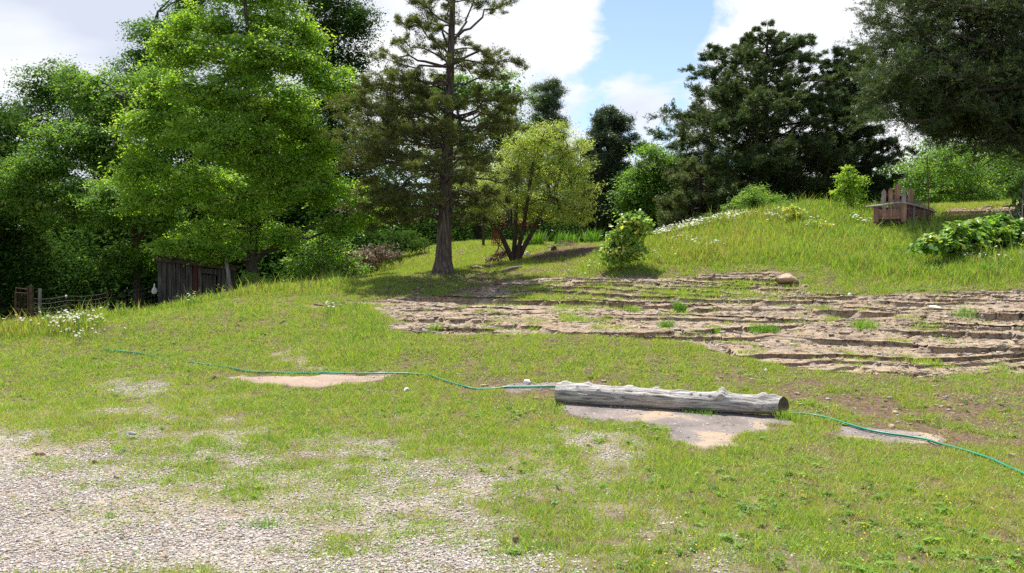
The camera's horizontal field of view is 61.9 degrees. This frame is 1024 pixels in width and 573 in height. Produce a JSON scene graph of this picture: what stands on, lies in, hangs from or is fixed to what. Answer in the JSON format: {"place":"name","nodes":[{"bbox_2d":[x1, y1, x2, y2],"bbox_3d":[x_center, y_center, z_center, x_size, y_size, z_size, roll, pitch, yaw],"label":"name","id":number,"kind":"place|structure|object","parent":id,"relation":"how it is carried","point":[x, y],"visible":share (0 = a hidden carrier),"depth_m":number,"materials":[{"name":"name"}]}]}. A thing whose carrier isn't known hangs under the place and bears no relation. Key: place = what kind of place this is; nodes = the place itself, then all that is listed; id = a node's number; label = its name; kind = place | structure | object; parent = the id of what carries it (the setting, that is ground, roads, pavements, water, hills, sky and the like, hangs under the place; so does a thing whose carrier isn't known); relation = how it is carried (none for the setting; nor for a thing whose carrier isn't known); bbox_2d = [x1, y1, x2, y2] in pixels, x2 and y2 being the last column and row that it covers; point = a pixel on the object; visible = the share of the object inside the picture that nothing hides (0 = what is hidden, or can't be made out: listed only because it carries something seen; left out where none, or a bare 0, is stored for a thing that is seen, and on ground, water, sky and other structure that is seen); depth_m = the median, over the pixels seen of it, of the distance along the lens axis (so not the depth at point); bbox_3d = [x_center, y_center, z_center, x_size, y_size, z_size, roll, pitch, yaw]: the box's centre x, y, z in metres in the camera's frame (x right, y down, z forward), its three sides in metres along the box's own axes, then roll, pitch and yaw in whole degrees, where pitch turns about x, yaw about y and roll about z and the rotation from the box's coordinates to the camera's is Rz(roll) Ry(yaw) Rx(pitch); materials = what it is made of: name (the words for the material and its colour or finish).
{"place":"outdoors","nodes":[
{"label":"outdoors","id":0,"kind":"place"},
{"bbox_2d":[0,0,1019,249],"label":"sky","id":1,"kind":"structure","parent":0,"point":[628,55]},
{"bbox_2d":[0,198,1023,572],"bbox_3d":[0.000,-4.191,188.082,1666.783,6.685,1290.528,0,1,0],"label":"ground","id":2,"kind":"structure","parent":0,"point":[870,409],"depth_m":8.55,"materials":[{"name":"plant"}]},
{"bbox_2d":[14,286,33,318],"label":"rusty gate","id":3,"kind":"structure","parent":2,"relation":"on","point":[30,307],"depth_m":18.02,"materials":[{"name":"metal"}]},
{"bbox_2d":[0,93,72,322],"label":"broadleaf tree","id":4,"kind":"object","parent":2,"relation":"on","point":[10,122],"visible":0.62,"depth_m":26.07,"materials":[{"name":"green plant"}]},
{"bbox_2d":[0,54,95,311],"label":"broadleaf tree","id":5,"kind":"object","parent":2,"relation":"on","point":[39,102],"visible":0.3,"depth_m":32.30,"materials":[{"name":"green plant"}]},
{"bbox_2d":[15,145,87,232],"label":"tree","id":6,"kind":"object","parent":2,"relation":"on","point":[58,181],"visible":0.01,"depth_m":38.93,"materials":[{"name":"green plant"}]},
{"bbox_2d":[21,207,96,305],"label":"tree","id":7,"kind":"object","parent":2,"relation":"on","point":[55,228],"visible":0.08,"depth_m":30.59,"materials":[{"name":"green plant"}]},
{"bbox_2d":[34,286,154,317],"bbox_3d":[-9.442,0.804,19.576,0.244,1.566,3.172,1,2,28],"label":"wire fence","id":8,"kind":"object","parent":2,"relation":"on","point":[39,303],"visible":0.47,"depth_m":18.80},
{"bbox_2d":[58,156,146,228],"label":"tree","id":9,"kind":"object","parent":2,"relation":"on","point":[91,179],"visible":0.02,"depth_m":37.61,"materials":[{"name":"green plant"}]},
{"bbox_2d":[69,197,167,303],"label":"tree","id":10,"kind":"object","parent":2,"relation":"on","point":[100,231],"visible":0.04,"depth_m":29.06,"materials":[{"name":"green plant"}]},
{"bbox_2d":[0,55,250,309],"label":"broadleaf tree","id":11,"kind":"object","parent":2,"relation":"on","point":[93,199],"visible":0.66,"depth_m":24.92,"materials":[{"name":"green plant"}]},
{"bbox_2d":[92,0,237,294],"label":"broadleaf tree","id":12,"kind":"object","parent":2,"relation":"on","point":[140,34],"visible":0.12,"depth_m":30.57,"materials":[{"name":"green plant"}]},
{"bbox_2d":[132,73,237,168],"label":"tree","id":13,"kind":"object","parent":2,"relation":"on","point":[147,148],"visible":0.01,"depth_m":38.59,"materials":[{"name":"green plant"}]},
{"bbox_2d":[137,114,247,234],"bbox_3d":[-11.221,-2.502,29.704,5.620,7.347,4.232,0,1,0],"label":"tree","id":14,"kind":"object","parent":2,"relation":"on","point":[190,156],"visible":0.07,"depth_m":29.61,"materials":[{"name":"green plant"}]},
{"bbox_2d":[149,254,242,305],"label":"shed","id":15,"kind":"structure","parent":2,"relation":"on","point":[172,274],"depth_m":21.87,"materials":[{"name":"wood"}]},
{"bbox_2d":[202,274,215,296],"bbox_3d":[-7.857,0.232,22.115,0.352,1.096,0.020,-1,2,-22],"label":"door","id":16,"kind":"structure","parent":15,"relation":"in","point":[208,281],"depth_m":22.10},
{"bbox_2d":[0,203,424,324],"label":"understorey","id":17,"kind":"object","parent":2,"relation":"on","point":[78,282],"visible":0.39,"depth_m":26.23,"materials":[{"name":"green plant"}]},
{"bbox_2d":[145,178,305,276],"bbox_3d":[-9.346,-1.424,28.088,5.387,4.288,3.354,0,1,0],"label":"tree","id":18,"kind":"object","parent":2,"relation":"on","point":[223,224],"visible":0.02,"depth_m":27.77,"materials":[{"name":"green plant"}]},
{"bbox_2d":[224,257,232,291],"bbox_3d":[-7.040,-0.023,21.308,0.286,1.435,0.101,0,1,0],"label":"leaning post","id":19,"kind":"object","parent":2,"relation":"on","point":[228,274],"visible":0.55,"depth_m":21.26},
{"bbox_2d":[88,0,393,287],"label":"maple tree","id":20,"kind":"object","parent":2,"relation":"on","point":[242,135],"visible":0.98,"depth_m":21.25,"materials":[{"name":"green plant"}]},
{"bbox_2d":[189,59,301,164],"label":"tree","id":21,"kind":"object","parent":2,"relation":"on","point":[270,80],"visible":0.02,"depth_m":37.51,"materials":[{"name":"green plant"}]},
{"bbox_2d":[180,89,312,224],"bbox_3d":[-9.578,-3.264,30.867,5.668,7.846,4.337,0,1,0],"label":"tree","id":22,"kind":"object","parent":2,"relation":"on","point":[264,153],"visible":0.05,"depth_m":30.51,"materials":[{"name":"green plant"}]},
{"bbox_2d":[238,270,263,285],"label":"shrub","id":23,"kind":"object","parent":2,"relation":"on","point":[249,276],"visible":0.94,"depth_m":20.86,"materials":[{"name":"green plant"}]},
{"bbox_2d":[239,248,303,285],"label":"wood tree","id":24,"kind":"object","parent":2,"relation":"on","point":[266,257],"visible":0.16,"depth_m":27.52,"materials":[{"name":"green plant"}]},
{"bbox_2d":[259,175,345,227],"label":"tree","id":25,"kind":"object","parent":2,"relation":"on","point":[313,208],"visible":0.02,"depth_m":33.47,"materials":[{"name":"green plant"}]},
{"bbox_2d":[0,409,607,572],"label":"gravel drive","id":26,"kind":"structure","parent":2,"relation":"on","point":[169,523],"depth_m":5.42,"materials":[{"name":"gravel"}]},
{"bbox_2d":[31,451,44,455],"bbox_3d":[-4.015,1.415,7.245,0.103,0.049,0.074,1,2,26],"label":"stone","id":27,"kind":"object","parent":26,"relation":"on","point":[40,453],"visible":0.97,"depth_m":7.22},
{"bbox_2d":[102,507,115,518],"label":"weed tuft","id":28,"kind":"object","parent":26,"relation":"on","point":[110,514],"visible":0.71,"depth_m":5.41,"materials":[{"name":"green plant"}]},
{"bbox_2d":[240,515,291,528],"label":"weed tuft","id":29,"kind":"object","parent":26,"relation":"on","point":[258,523],"visible":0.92,"depth_m":5.28,"materials":[{"name":"green plant"}]},
{"bbox_2d":[262,197,350,266],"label":"tree","id":30,"kind":"object","parent":2,"relation":"on","point":[296,213],"visible":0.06,"depth_m":28.56,"materials":[{"name":"green plant"}]},
{"bbox_2d":[227,371,395,387],"bbox_3d":[-2.646,1.177,10.884,2.309,0.114,0.802,0,1,5],"label":"rock slab","id":31,"kind":"object","parent":2,"relation":"on","point":[322,380],"visible":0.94,"depth_m":10.91,"materials":[{"name":"stone"}]},
{"bbox_2d":[272,221,375,281],"bbox_3d":[-4.903,-0.839,22.232,2.361,1.857,2.252,-1,2,-40],"label":"bramble","id":32,"kind":"object","parent":2,"relation":"on","point":[326,258],"visible":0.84,"depth_m":22.08,"materials":[{"name":"green plant"}]},
{"bbox_2d":[274,0,398,218],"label":"broadleaf tree","id":33,"kind":"object","parent":2,"relation":"on","point":[355,25],"visible":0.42,"depth_m":31.36,"materials":[{"name":"green plant"}]},
{"bbox_2d":[295,121,393,233],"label":"tree","id":34,"kind":"object","parent":2,"relation":"on","point":[337,196],"depth_m":34.27,"materials":[{"name":"green plant"}]},
{"bbox_2d":[343,243,408,275],"bbox_3d":[-4.020,-0.775,23.869,1.453,1.087,2.644,1,2,20],"label":"brush heap","id":35,"kind":"object","parent":2,"relation":"on","point":[370,254],"visible":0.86,"depth_m":24.03,"materials":[{"name":"brown plant"}]},
{"bbox_2d":[339,177,433,247],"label":"tree","id":36,"kind":"object","parent":2,"relation":"on","point":[412,224],"visible":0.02,"depth_m":39.65,"materials":[{"name":"green plant"}]},
{"bbox_2d":[354,225,434,257],"bbox_3d":[-3.940,-1.478,27.233,2.950,1.311,2.005,0,1,0],"label":"bramble","id":37,"kind":"object","parent":2,"relation":"on","point":[419,243],"visible":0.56,"depth_m":27.29,"materials":[{"name":"green plant"}]},
{"bbox_2d":[318,0,531,275],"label":"cedar tree","id":38,"kind":"object","parent":2,"relation":"on","point":[443,198],"visible":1,"depth_m":19.56,"materials":[{"name":"green plant"}]},
{"bbox_2d":[393,191,473,246],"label":"tree","id":39,"kind":"object","parent":2,"relation":"on","point":[437,222],"visible":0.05,"depth_m":40.70,"materials":[{"name":"green plant"}]},
{"bbox_2d":[343,66,551,239],"bbox_3d":[-2.769,-5.365,35.233,9.412,7.964,5.055,0,1,0],"label":"broadleaf tree","id":40,"kind":"object","parent":2,"relation":"on","point":[459,89],"visible":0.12,"depth_m":34.81,"materials":[{"name":"green plant"}]},
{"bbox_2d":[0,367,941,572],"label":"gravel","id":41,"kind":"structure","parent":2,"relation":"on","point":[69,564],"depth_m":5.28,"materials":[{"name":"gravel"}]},
{"bbox_2d":[482,224,484,245],"bbox_3d":[-0.917,-1.606,27.367,0.083,0.836,0.083,-1,2,-22],"label":"rusty post","id":42,"kind":"object","parent":2,"relation":"on","point":[483,234],"visible":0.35,"depth_m":27.33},
{"bbox_2d":[482,249,507,261],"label":"shrub","id":43,"kind":"object","parent":2,"relation":"on","point":[498,254],"visible":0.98,"depth_m":22.53,"materials":[{"name":"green plant"}]},
{"bbox_2d":[491,231,503,245],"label":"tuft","id":44,"kind":"object","parent":2,"relation":"on","point":[493,240],"visible":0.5,"depth_m":27.16,"materials":[{"name":"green plant"}]},
{"bbox_2d":[9,198,992,326],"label":"meadow weeds","id":45,"kind":"object","parent":2,"relation":"on","point":[597,261],"visible":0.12,"depth_m":18.21,"materials":[{"name":"green plant"}]},
{"bbox_2d":[2,207,1019,336],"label":"daisies","id":46,"kind":"object","parent":2,"relation":"on","point":[728,214],"visible":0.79,"depth_m":19.90,"materials":[{"name":"white plant"}]},
{"bbox_2d":[488,208,533,252],"bbox_3d":[-0.146,-1.632,24.548,1.586,1.465,0.762,0,1,0],"label":"red shrub","id":47,"kind":"object","parent":2,"relation":"on","point":[504,222],"visible":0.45,"depth_m":24.49,"materials":[{"name":"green plant"}]},
{"bbox_2d":[0,190,1023,377],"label":"meadow grass","id":48,"kind":"structure","parent":2,"relation":"on","point":[8,327],"depth_m":18.09,"materials":[{"name":"plant"}]},
{"bbox_2d":[0,240,1023,572],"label":"clover","id":49,"kind":"object","parent":2,"relation":"on","point":[530,442],"visible":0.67,"depth_m":7.63,"materials":[{"name":"green plant"}]},
{"bbox_2d":[502,266,521,271],"bbox_3d":[-0.001,-0.406,20.232,0.586,0.166,0.090,-1,2,-37],"label":"driftwood","id":50,"kind":"object","parent":2,"relation":"on","point":[511,268],"visible":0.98,"depth_m":20.18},
{"bbox_2d":[6,280,1023,572],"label":"lawn weeds","id":51,"kind":"object","parent":2,"relation":"on","point":[888,554],"visible":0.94,"depth_m":5.79,"materials":[{"name":"green plant"}]},
{"bbox_2d":[7,139,1023,301],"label":"undergrowth","id":52,"kind":"object","parent":2,"relation":"on","point":[461,231],"visible":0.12,"depth_m":34.81,"materials":[{"name":"green plant"}]},
{"bbox_2d":[512,535,518,543],"bbox_3d":[0.022,1.472,4.950,0.039,0.068,0.055,0,1,-2],"label":"stone","id":53,"kind":"object","parent":2,"relation":"on","point":[515,538],"visible":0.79,"depth_m":4.93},
{"bbox_2d":[31,208,1019,338],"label":"daisy stems","id":54,"kind":"object","parent":2,"relation":"on","point":[103,323],"visible":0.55,"depth_m":17.38,"materials":[{"name":"green plant"}]},
{"bbox_2d":[517,232,537,245],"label":"weed tuft","id":55,"kind":"object","parent":2,"relation":"on","point":[532,238],"visible":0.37,"depth_m":26.89,"materials":[{"name":"green plant"}]},
{"bbox_2d":[452,116,607,260],"bbox_3d":[0.301,-2.547,22.483,4.400,3.894,2.527,0,1,0],"label":"willow tree","id":56,"kind":"object","parent":2,"relation":"on","point":[526,167],"visible":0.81,"depth_m":22.25,"materials":[{"name":"green plant"}]},
{"bbox_2d":[506,203,512,228],"bbox_3d":[-0.065,-1.882,21.558,0.160,0.880,0.156,0,1,0],"label":"wind chime","id":57,"kind":"object","parent":56,"relation":"hanging from","point":[509,207],"visible":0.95,"depth_m":21.54,"materials":[{"name":"black metal"}]},
{"bbox_2d":[504,381,558,391],"bbox_3d":[0.242,1.200,10.240,0.756,0.069,0.427,0,2,-13],"label":"rock slab","id":58,"kind":"object","parent":2,"relation":"on","point":[523,384],"visible":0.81,"depth_m":10.28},
{"bbox_2d":[527,230,549,244],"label":"weed tuft","id":59,"kind":"object","parent":2,"relation":"on","point":[539,238],"visible":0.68,"depth_m":26.92,"materials":[{"name":"green plant"}]},
{"bbox_2d":[523,76,578,192],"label":"pine tree","id":60,"kind":"object","parent":2,"relation":"on","point":[551,97],"visible":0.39,"depth_m":43.26,"materials":[{"name":"green plant"}]},
{"bbox_2d":[527,536,574,552],"bbox_3d":[0.221,1.469,4.846,0.281,0.082,0.201,0,1,0],"label":"weed tuft","id":61,"kind":"object","parent":2,"relation":"on","point":[544,545],"visible":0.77,"depth_m":4.84,"materials":[{"name":"green plant"}]},
{"bbox_2d":[551,230,568,243],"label":"weed tuft","id":62,"kind":"object","parent":2,"relation":"on","point":[560,237],"visible":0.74,"depth_m":26.91,"materials":[{"name":"green plant"}]},
{"bbox_2d":[542,240,577,249],"bbox_3d":[1.405,-1.103,24.155,1.373,0.521,0.688,0,1,0],"label":"dry brush","id":63,"kind":"object","parent":2,"relation":"on","point":[564,244],"visible":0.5,"depth_m":24.16,"materials":[{"name":"beige plant"}]},
{"bbox_2d":[540,163,584,242],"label":"tree","id":64,"kind":"object","parent":2,"relation":"on","point":[568,191],"visible":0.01,"depth_m":41.78,"materials":[{"name":"green plant"}]},
{"bbox_2d":[104,348,1023,473],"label":"garden hose","id":65,"kind":"object","parent":2,"relation":"on","point":[922,438],"visible":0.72,"depth_m":10.15,"materials":[{"name":"rubber"}]},
{"bbox_2d":[564,230,581,243],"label":"weed tuft","id":66,"kind":"object","parent":2,"relation":"on","point":[573,238],"visible":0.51,"depth_m":27.43,"materials":[{"name":"green plant"}]},
{"bbox_2d":[578,225,603,242],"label":"weed tuft","id":67,"kind":"object","parent":2,"relation":"on","point":[592,237],"visible":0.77,"depth_m":26.41,"materials":[{"name":"green plant"}]},
{"bbox_2d":[561,104,655,240],"bbox_3d":[3.579,-4.147,31.828,3.584,5.455,3.260,-1,2,-41],"label":"pine tree","id":68,"kind":"object","parent":2,"relation":"on","point":[609,124],"visible":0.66,"depth_m":31.17,"materials":[{"name":"green plant"}]},
{"bbox_2d":[593,209,655,267],"bbox_3d":[2.439,-1.036,18.467,1.148,1.313,1.205,1,2,42],"label":"mulberry bush","id":69,"kind":"object","parent":2,"relation":"on","point":[626,248],"visible":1,"depth_m":18.37,"materials":[{"name":"green plant"}]},
{"bbox_2d":[599,140,700,229],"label":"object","id":70,"kind":"object","parent":2,"relation":"on","point":[634,196],"visible":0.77,"depth_m":29.16,"materials":[{"name":"green plant"}]},
{"bbox_2d":[311,202,1023,377],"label":"rock ledges","id":71,"kind":"object","parent":2,"relation":"on","point":[798,354],"visible":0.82,"depth_m":13.77,"materials":[{"name":"stone"}]},
{"bbox_2d":[425,321,443,331],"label":"weed tuft","id":72,"kind":"object","parent":71,"relation":"on","point":[437,327],"visible":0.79,"depth_m":13.67,"materials":[{"name":"green plant"}]},
{"bbox_2d":[562,314,589,319],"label":"weed tuft","id":73,"kind":"object","parent":71,"relation":"on","point":[572,317],"visible":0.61,"depth_m":14.18,"materials":[{"name":"green plant"}]},
{"bbox_2d":[622,305,642,311],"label":"weed tuft","id":74,"kind":"object","parent":71,"relation":"on","point":[637,308],"visible":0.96,"depth_m":14.87,"materials":[{"name":"green plant"}]},
{"bbox_2d":[655,317,675,327],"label":"weed tuft","id":75,"kind":"object","parent":71,"relation":"on","point":[663,324],"visible":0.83,"depth_m":13.39,"materials":[{"name":"green plant"}]},
{"bbox_2d":[669,299,691,312],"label":"weed tuft","id":76,"kind":"object","parent":71,"relation":"on","point":[678,306],"visible":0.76,"depth_m":14.95,"materials":[{"name":"green plant"}]},
{"bbox_2d":[709,323,722,333],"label":"weed tuft","id":77,"kind":"object","parent":71,"relation":"on","point":[716,330],"visible":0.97,"depth_m":13.17,"materials":[{"name":"green plant"}]},
{"bbox_2d":[746,322,782,333],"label":"weed tuft","id":78,"kind":"object","parent":71,"relation":"on","point":[765,328],"visible":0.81,"depth_m":13.10,"materials":[{"name":"green plant"}]},
{"bbox_2d":[846,314,880,329],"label":"weed tuft","id":79,"kind":"object","parent":71,"relation":"on","point":[861,323],"visible":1,"depth_m":13.19,"materials":[{"name":"green plant"}]},
{"bbox_2d":[904,356,946,367],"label":"weed tuft","id":80,"kind":"object","parent":71,"relation":"on","point":[926,361],"visible":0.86,"depth_m":11.27,"materials":[{"name":"green plant"}]},
{"bbox_2d":[946,304,979,318],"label":"weed tuft","id":81,"kind":"object","parent":71,"relation":"on","point":[963,309],"visible":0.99,"depth_m":13.39,"materials":[{"name":"green plant"}]},
{"bbox_2d":[313,270,1023,425],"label":"rubble","id":82,"kind":"object","parent":2,"relation":"on","point":[767,346],"visible":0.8,"depth_m":13.64,"materials":[{"name":"stone"}]},
{"bbox_2d":[560,403,793,448],"bbox_3d":[1.540,1.359,8.464,2.469,0.097,1.759,0,2,16],"label":"rock slab","id":83,"kind":"object","parent":2,"relation":"on","point":[691,425],"visible":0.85,"depth_m":8.67,"materials":[{"name":"stone"}]},
{"bbox_2d":[555,381,788,414],"bbox_3d":[1.681,1.190,9.176,2.476,0.268,0.241,0,2,16],"label":"log","id":84,"kind":"object","parent":83,"relation":"on","point":[722,399],"visible":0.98,"depth_m":9.11,"materials":[{"name":"wood"}]},
{"bbox_2d":[682,409,700,413],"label":"weed tuft","id":85,"kind":"object","parent":83,"relation":"on","point":[694,410],"visible":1,"depth_m":9.00,"materials":[{"name":"green plant"}]},
{"bbox_2d":[698,409,717,415],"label":"weed tuft","id":86,"kind":"object","parent":83,"relation":"on","point":[710,412],"visible":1,"depth_m":8.93,"materials":[{"name":"green plant"}]},
{"bbox_2d":[380,205,1023,449],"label":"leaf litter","id":87,"kind":"object","parent":2,"relation":"on","point":[760,349],"visible":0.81,"depth_m":12.90,"materials":[{"name":"plant"}]},
{"bbox_2d":[653,151,751,227],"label":"cedar tree","id":88,"kind":"object","parent":2,"relation":"on","point":[685,189],"visible":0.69,"depth_m":26.42,"materials":[{"name":"green plant"}]},
{"bbox_2d":[625,17,870,214],"bbox_3d":[8.059,-5.326,29.073,7.646,7.116,7.686,-1,2,-29],"label":"cedar tree","id":89,"kind":"object","parent":2,"relation":"on","point":[756,158],"visible":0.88,"depth_m":27.54,"materials":[{"name":"green plant"}]},
{"bbox_2d":[720,181,796,212],"bbox_3d":[6.811,-2.385,23.547,2.304,1.050,1.178,0,1,0],"label":"weed bush","id":90,"kind":"object","parent":2,"relation":"on","point":[756,195],"visible":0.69,"depth_m":23.46,"materials":[{"name":"green plant"}]},
{"bbox_2d":[772,408,799,421],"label":"weed tuft","id":91,"kind":"object","parent":2,"relation":"on","point":[784,415],"visible":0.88,"depth_m":8.73,"materials":[{"name":"green plant"}]},
{"bbox_2d":[775,273,798,283],"bbox_3d":[5.309,-0.135,16.526,0.421,0.255,0.570,0,2,-8],"label":"stone","id":92,"kind":"object","parent":2,"relation":"on","point":[788,278],"visible":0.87,"depth_m":16.34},
{"bbox_2d":[782,203,805,222],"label":"weed plant","id":93,"kind":"object","parent":2,"relation":"on","point":[790,209],"visible":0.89,"depth_m":20.92,"materials":[{"name":"green plant"}]},
{"bbox_2d":[600,459,1017,565],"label":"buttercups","id":94,"kind":"object","parent":2,"relation":"on","point":[863,526],"visible":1,"depth_m":5.04,"materials":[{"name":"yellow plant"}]},
{"bbox_2d":[802,219,833,228],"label":"weed plant","id":95,"kind":"object","parent":2,"relation":"on","point":[818,223],"visible":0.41,"depth_m":20.32,"materials":[{"name":"green plant"}]},
{"bbox_2d":[822,164,872,208],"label":"sapling","id":96,"kind":"object","parent":2,"relation":"on","point":[849,193],"visible":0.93,"depth_m":22.49,"materials":[{"name":"green plant"}]},
{"bbox_2d":[794,43,921,205],"bbox_3d":[11.982,-5.448,29.873,3.958,6.140,4.189,1,2,40],"label":"cedar tree","id":97,"kind":"object","parent":2,"relation":"on","point":[870,159],"visible":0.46,"depth_m":29.14,"materials":[{"name":"green plant"}]},
{"bbox_2d":[837,425,944,442],"bbox_3d":[3.578,1.405,8.075,0.944,0.037,0.621,1,2,22],"label":"rock slab","id":98,"kind":"object","parent":2,"relation":"on","point":[848,429],"visible":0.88,"depth_m":8.09,"materials":[{"name":"stone"}]},
{"bbox_2d":[866,183,936,224],"bbox_3d":[9.617,-1.853,20.951,1.068,1.292,2.182,1,2,42],"label":"chair","id":99,"kind":"object","parent":2,"relation":"on","point":[888,214],"visible":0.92,"depth_m":20.39,"materials":[{"name":"red wood"}]},
{"bbox_2d":[927,155,928,229],"bbox_3d":[9.525,-2.056,19.553,0.067,1.885,0.022,0,1,0],"label":"rusty rod","id":100,"kind":"object","parent":2,"relation":"on","point":[928,189],"visible":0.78,"depth_m":19.54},
{"bbox_2d":[834,0,1023,186],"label":"cedar tree","id":101,"kind":"object","parent":2,"relation":"on","point":[968,87],"visible":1,"depth_m":20.02,"materials":[{"name":"green plant"}]},
{"bbox_2d":[886,138,1015,203],"bbox_3d":[13.251,-3.337,25.763,3.700,2.400,2.380,0,1,0],"label":"hazel bush","id":102,"kind":"object","parent":2,"relation":"on","point":[947,186],"visible":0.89,"depth_m":25.61,"materials":[{"name":"green plant"}]},
{"bbox_2d":[879,137,1023,200],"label":"hazel bush","id":103,"kind":"object","parent":2,"relation":"on","point":[1011,182],"visible":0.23,"depth_m":29.36,"materials":[{"name":"green plant"}]},
{"bbox_2d":[906,211,1019,258],"bbox_3d":[8.764,-0.978,16.582,2.746,1.025,1.140,-1,2,-24],"label":"grape vine","id":104,"kind":"object","parent":2,"relation":"on","point":[954,238],"visible":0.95,"depth_m":16.40,"materials":[{"name":"green plant"}]},
{"bbox_2d":[1001,175,1023,250],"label":"grape vine","id":105,"kind":"object","parent":2,"relation":"on","point":[1015,192],"visible":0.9,"depth_m":18.04,"materials":[{"name":"green plant"}]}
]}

